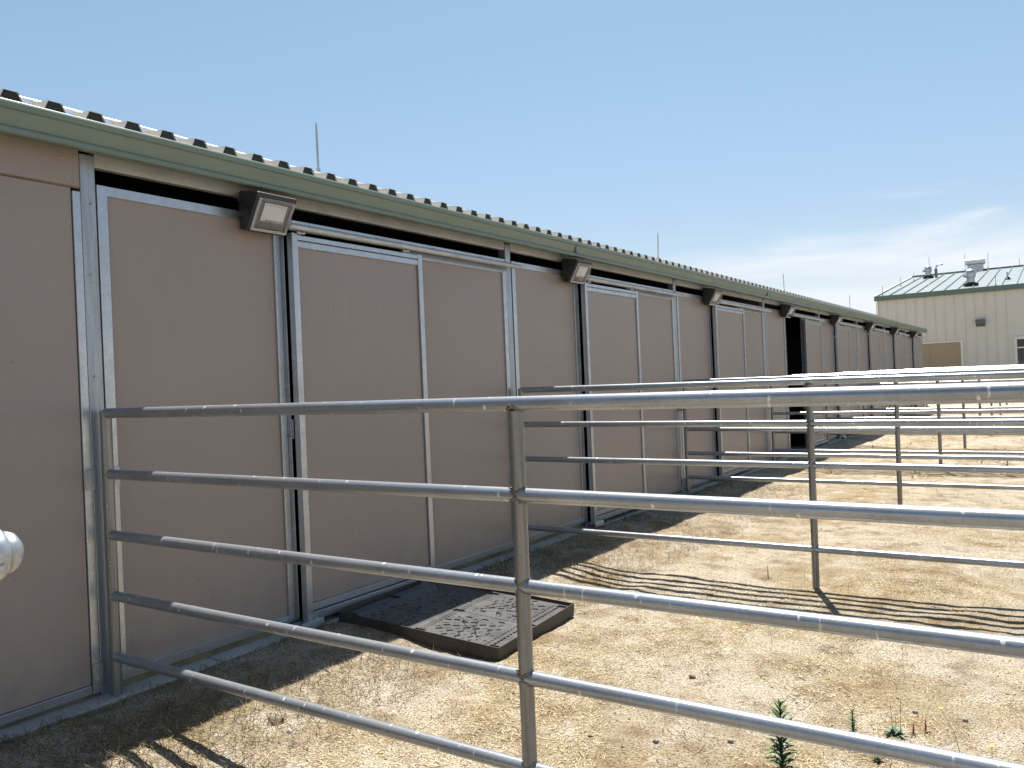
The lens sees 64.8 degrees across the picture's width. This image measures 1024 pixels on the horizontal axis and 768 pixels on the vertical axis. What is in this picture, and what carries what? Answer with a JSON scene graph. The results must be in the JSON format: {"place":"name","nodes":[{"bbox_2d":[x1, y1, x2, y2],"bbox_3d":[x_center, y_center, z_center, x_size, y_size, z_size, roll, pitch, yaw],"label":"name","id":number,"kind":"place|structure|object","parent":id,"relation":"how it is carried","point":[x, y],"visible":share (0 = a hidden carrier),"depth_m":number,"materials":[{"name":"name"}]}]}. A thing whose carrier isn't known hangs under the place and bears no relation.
{"place":"outdoors","nodes":[
{"label":"outdoors","id":0,"kind":"place"},
{"bbox_2d":[0,403,1023,767],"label":"ground","id":1,"kind":"structure","parent":0,"point":[742,693],"depth_m":4.22,"materials":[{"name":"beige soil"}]},
{"bbox_2d":[0,529,23,579],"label":"capped pipe","id":2,"kind":"object","parent":1,"relation":"on","point":[11,551],"visible":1,"depth_m":1.58,"materials":[{"name":"silver metal"}]},
{"bbox_2d":[339,580,573,660],"bbox_3d":[-0.338,1.463,5.137,1.167,0.086,0.945,2,3,30],"label":"plastic pallet","id":3,"kind":"object","parent":1,"relation":"on","point":[480,623],"visible":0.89,"depth_m":5.02,"materials":[{"name":"black plastic"}]},
{"bbox_2d":[0,89,927,742],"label":"horse barn","id":4,"kind":"structure","parent":1,"relation":"on","point":[138,267],"depth_m":4.89,"materials":[{"name":"metal"}]},
{"bbox_2d":[237,191,296,235],"bbox_3d":[-1.434,-1.001,4.713,0.217,0.233,0.299,-3,0,34],"label":"wall light","id":5,"kind":"object","parent":4,"relation":"hanging from","point":[265,213],"visible":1,"depth_m":4.63,"materials":[{"name":"brown metal"}]},
{"bbox_2d":[20,96,530,226],"bbox_3d":[5.199,-1.634,14.777,0.030,0.020,32.100,-3,0,34],"label":"lightning cable","id":6,"kind":"object","parent":4,"relation":"on","point":[105,118],"visible":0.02,"depth_m":4.24,"materials":[{"name":"silver metal"}]},
{"bbox_2d":[315,123,320,172],"bbox_3d":[-1.275,-1.535,5.280,0.060,0.345,0.060,-2,1,34],"label":"lightning rod","id":7,"kind":"object","parent":4,"relation":"on","point":[317,152],"visible":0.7,"depth_m":5.27,"materials":[{"name":"grey metal"}]},
{"bbox_2d":[287,231,443,620],"bbox_3d":[-0.932,0.241,5.437,0.072,2.379,1.300,-3,0,34],"label":"sliding door","id":8,"kind":"structure","parent":4,"relation":"in","point":[357,319],"depth_m":5.32,"materials":[{"name":"brown metal"}]},
{"bbox_2d":[562,258,591,283],"bbox_3d":[0.618,-1.085,7.742,0.217,0.233,0.299,-3,0,34],"label":"wall light","id":9,"kind":"object","parent":4,"relation":"hanging from","point":[576,271],"visible":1,"depth_m":7.64,"materials":[{"name":"brown metal"}]},
{"bbox_2d":[581,281,646,521],"bbox_3d":[1.120,0.157,8.466,0.072,2.379,1.300,-3,0,34],"label":"sliding door","id":10,"kind":"structure","parent":4,"relation":"in","point":[610,315],"depth_m":8.36,"materials":[{"name":"beige metal"}]},
{"bbox_2d":[657,233,658,257],"bbox_3d":[1.769,-1.660,9.772,0.060,0.345,0.060,-1,-1,34],"label":"lightning rod","id":11,"kind":"object","parent":4,"relation":"on","point":[657,246],"visible":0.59,"depth_m":9.77,"materials":[{"name":"grey metal"}]},
{"bbox_2d":[702,288,722,305],"bbox_3d":[2.681,-1.169,10.788,0.217,0.233,0.299,-3,0,34],"label":"wall light","id":12,"kind":"object","parent":4,"relation":"hanging from","point":[712,296],"visible":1,"depth_m":10.69,"materials":[{"name":"brown metal"}]},
{"bbox_2d":[712,304,752,475],"bbox_3d":[3.166,0.073,11.488,0.072,2.379,1.300,-3,0,34],"label":"sliding door","id":13,"kind":"structure","parent":4,"relation":"in","point":[728,322],"depth_m":11.39,"materials":[{"name":"brown metal"}]},
{"bbox_2d":[780,304,795,317],"bbox_3d":[4.721,-1.252,13.801,0.217,0.233,0.299,-3,0,34],"label":"wall light","id":14,"kind":"object","parent":4,"relation":"hanging from","point":[787,311],"visible":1,"depth_m":13.70,"materials":[{"name":"brown metal"}]},
{"bbox_2d":[803,319,827,445],"bbox_3d":[5.806,-0.035,15.386,0.072,2.379,1.300,-3,0,34],"label":"sliding door","id":15,"kind":"structure","parent":4,"relation":"in","point":[812,330],"depth_m":15.36,"materials":[{"name":"beige metal"}]},
{"bbox_2d":[830,314,842,325],"bbox_3d":[6.773,-1.336,16.831,0.217,0.233,0.299,-3,0,34],"label":"wall light","id":16,"kind":"object","parent":4,"relation":"hanging from","point":[836,320],"visible":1,"depth_m":16.73,"materials":[{"name":"brown metal"}]},
{"bbox_2d":[835,325,852,435],"bbox_3d":[7.247,-0.093,17.514,0.072,2.379,1.300,-3,0,34],"label":"sliding door","id":17,"kind":"structure","parent":4,"relation":"in","point":[842,333],"depth_m":17.42,"materials":[{"name":"brown metal"}]},
{"bbox_2d":[865,322,875,330],"bbox_3d":[8.831,-1.420,19.869,0.217,0.233,0.299,-3,0,34],"label":"wall light","id":18,"kind":"object","parent":4,"relation":"hanging from","point":[870,326],"visible":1,"depth_m":19.77,"materials":[{"name":"brown metal"}]},
{"bbox_2d":[869,331,882,419],"bbox_3d":[9.299,-0.177,20.543,0.072,2.379,1.300,-3,0,34],"label":"sliding door","id":19,"kind":"structure","parent":4,"relation":"in","point":[874,336],"depth_m":20.45,"materials":[{"name":"beige metal"}]},
{"bbox_2d":[890,327,899,334],"bbox_3d":[10.877,-1.504,22.890,0.217,0.233,0.299,-3,0,34],"label":"wall light","id":20,"kind":"object","parent":4,"relation":"hanging from","point":[895,330],"visible":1,"depth_m":22.79,"materials":[{"name":"brown metal"}]},
{"bbox_2d":[894,335,905,416],"bbox_3d":[11.362,-0.261,23.590,0.072,2.379,1.300,-3,0,34],"label":"sliding door","id":21,"kind":"structure","parent":4,"relation":"in","point":[898,346],"depth_m":23.51,"materials":[{"name":"beige metal"}]},
{"bbox_2d":[910,331,917,337],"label":"wall light","id":22,"kind":"object","parent":4,"relation":"hanging from","point":[913,334],"visible":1,"depth_m":25.82,"materials":[{"name":"brown metal"}]},
{"bbox_2d":[913,338,922,406],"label":"sliding door","id":23,"kind":"structure","parent":4,"relation":"in","point":[916,341],"depth_m":26.54,"materials":[{"name":"beige metal"}]},
{"bbox_2d":[85,381,1023,767],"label":"pipe fence","id":24,"kind":"object","parent":1,"relation":"on","point":[521,585],"visible":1,"depth_m":2.58,"materials":[{"name":"silver metal"}]},
{"bbox_2d":[518,371,1023,588],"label":"pipe fence","id":25,"kind":"object","parent":1,"relation":"on","point":[812,465],"visible":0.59,"depth_m":5.67,"materials":[{"name":"grey metal"}]},
{"bbox_2d":[761,696,799,767],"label":"weed","id":26,"kind":"object","parent":1,"relation":"on","point":[779,745],"visible":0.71,"depth_m":3.05,"materials":[{"name":"green plant"}]},
{"bbox_2d":[679,368,1023,504],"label":"pipe fence","id":27,"kind":"object","parent":1,"relation":"on","point":[898,456],"visible":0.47,"depth_m":8.85,"materials":[{"name":"grey metal"}]},
{"bbox_2d":[846,708,859,731],"bbox_3d":[1.403,1.401,3.323,0.058,0.131,0.064,-3,0,34],"label":"weed","id":28,"kind":"object","parent":1,"relation":"on","point":[853,725],"visible":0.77,"depth_m":3.32,"materials":[{"name":"green plant"}]},
{"bbox_2d":[884,699,907,736],"bbox_3d":[1.587,1.375,3.338,0.101,0.155,0.091,-3,0,34],"label":"rosette weed","id":29,"kind":"object","parent":1,"relation":"on","point":[894,730],"visible":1,"depth_m":3.33,"materials":[{"name":"green plant"}]},
{"bbox_2d":[769,366,1023,464],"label":"pipe fence","id":30,"kind":"object","parent":1,"relation":"on","point":[938,411],"visible":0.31,"depth_m":11.88,"materials":[{"name":"grey metal"}]},
{"bbox_2d":[909,722,917,733],"bbox_3d":[1.658,1.422,3.329,0.048,0.059,0.054,-3,0,34],"label":"weed","id":31,"kind":"object","parent":1,"relation":"on","point":[913,730],"visible":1,"depth_m":3.33,"materials":[{"name":"red plant"}]},
{"bbox_2d":[824,365,1023,448],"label":"pipe fence","id":32,"kind":"object","parent":1,"relation":"on","point":[963,416],"visible":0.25,"depth_m":15.09,"materials":[{"name":"grey metal"}]},
{"bbox_2d":[921,717,930,732],"bbox_3d":[1.716,1.420,3.356,0.054,0.067,0.056,-3,0,34],"label":"weed","id":33,"kind":"object","parent":1,"relation":"on","point":[925,728],"visible":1,"depth_m":3.35,"materials":[{"name":"red plant"}]},
{"bbox_2d":[861,365,1023,426],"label":"pipe fence","id":34,"kind":"object","parent":1,"relation":"on","point":[965,381],"visible":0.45,"depth_m":18.09,"materials":[{"name":"grey metal"}]},
{"bbox_2d":[874,265,1023,383],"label":"metal building","id":35,"kind":"structure","parent":1,"relation":"on","point":[948,309],"depth_m":37.04,"materials":[{"name":"beige metal"}]},
{"bbox_2d":[923,266,933,278],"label":"roof vent","id":36,"kind":"object","parent":35,"relation":"on","point":[927,270],"visible":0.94,"depth_m":46.66,"materials":[{"name":"silver metal"}]},
{"bbox_2d":[934,264,942,277],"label":"gooseneck pipe","id":37,"kind":"object","parent":35,"relation":"on","point":[936,272],"visible":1,"depth_m":46.59,"materials":[{"name":"grey metal"}]},
{"bbox_2d":[922,340,963,383],"bbox_3d":[19.582,-0.587,37.591,2.610,2.740,0.047,-3,0,34],"label":"double door","id":38,"kind":"structure","parent":35,"relation":"in","point":[942,353],"depth_m":37.30,"materials":[{"name":"beige metal"}]},
{"bbox_2d":[963,269,978,286],"bbox_3d":[21.712,-4.997,38.173,0.646,0.900,0.646,-3,0,34],"label":"roof vent","id":39,"kind":"object","parent":35,"relation":"on","point":[969,275],"visible":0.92,"depth_m":38.01,"materials":[{"name":"silver metal"}]},
{"bbox_2d":[965,258,985,270],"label":"exhaust hood","id":40,"kind":"object","parent":35,"relation":"on","point":[976,264],"visible":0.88,"depth_m":47.06,"materials":[{"name":"white metal"}]},
{"bbox_2d":[975,319,984,326],"bbox_3d":[21.116,-2.752,36.349,0.380,0.310,0.230,-3,0,34],"label":"building light","id":41,"kind":"object","parent":35,"relation":"attached to","point":[979,322],"visible":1,"depth_m":36.29,"materials":[{"name":"grey metal"}]},
{"bbox_2d":[1014,336,1023,364],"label":"window","id":42,"kind":"structure","parent":35,"relation":"in","point":[1019,340],"depth_m":35.64,"materials":[{"name":"white glass"}]},
{"bbox_2d":[938,707,959,751],"bbox_3d":[1.679,1.347,3.085,0.081,0.205,0.019,-3,0,34],"label":"yellow flower","id":43,"kind":"object","parent":1,"relation":"on","point":[940,708],"visible":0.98,"depth_m":3.08,"materials":[{"name":"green plant"}]},
{"bbox_2d":[888,365,1023,416],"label":"pipe fence","id":44,"kind":"object","parent":1,"relation":"on","point":[991,405],"visible":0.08,"depth_m":21.23,"materials":[{"name":"grey metal"}]},
{"bbox_2d":[909,364,1023,414],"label":"pipe fence","id":45,"kind":"object","parent":1,"relation":"on","point":[999,405],"visible":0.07,"depth_m":24.24,"materials":[{"name":"grey metal"}]},
{"bbox_2d":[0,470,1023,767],"bbox_3d":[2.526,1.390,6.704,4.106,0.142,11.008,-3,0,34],"label":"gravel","id":46,"kind":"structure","parent":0,"point":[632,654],"depth_m":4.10,"materials":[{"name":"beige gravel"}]},
{"bbox_2d":[0,0,1023,336],"label":"sky","id":47,"kind":"structure","parent":0,"point":[839,149],"materials":[{"name":"blue"}]},
{"bbox_2d":[37,473,1023,767],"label":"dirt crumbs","id":48,"kind":"object","parent":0,"point":[599,703],"visible":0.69,"depth_m":3.94,"materials":[{"name":"brown soil"}]},
{"bbox_2d":[183,479,1012,767],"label":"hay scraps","id":49,"kind":"object","parent":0,"point":[643,655],"visible":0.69,"depth_m":4.04,"materials":[{"name":"beige plant"}]},
{"bbox_2d":[212,439,1019,767],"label":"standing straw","id":50,"kind":"object","parent":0,"point":[804,575],"visible":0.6,"depth_m":5.54,"materials":[{"name":"beige plant"}]},
{"bbox_2d":[827,404,1023,478],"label":"dry grass","id":51,"kind":"structure","parent":0,"point":[946,445],"depth_m":14.26,"materials":[{"name":"plant"}]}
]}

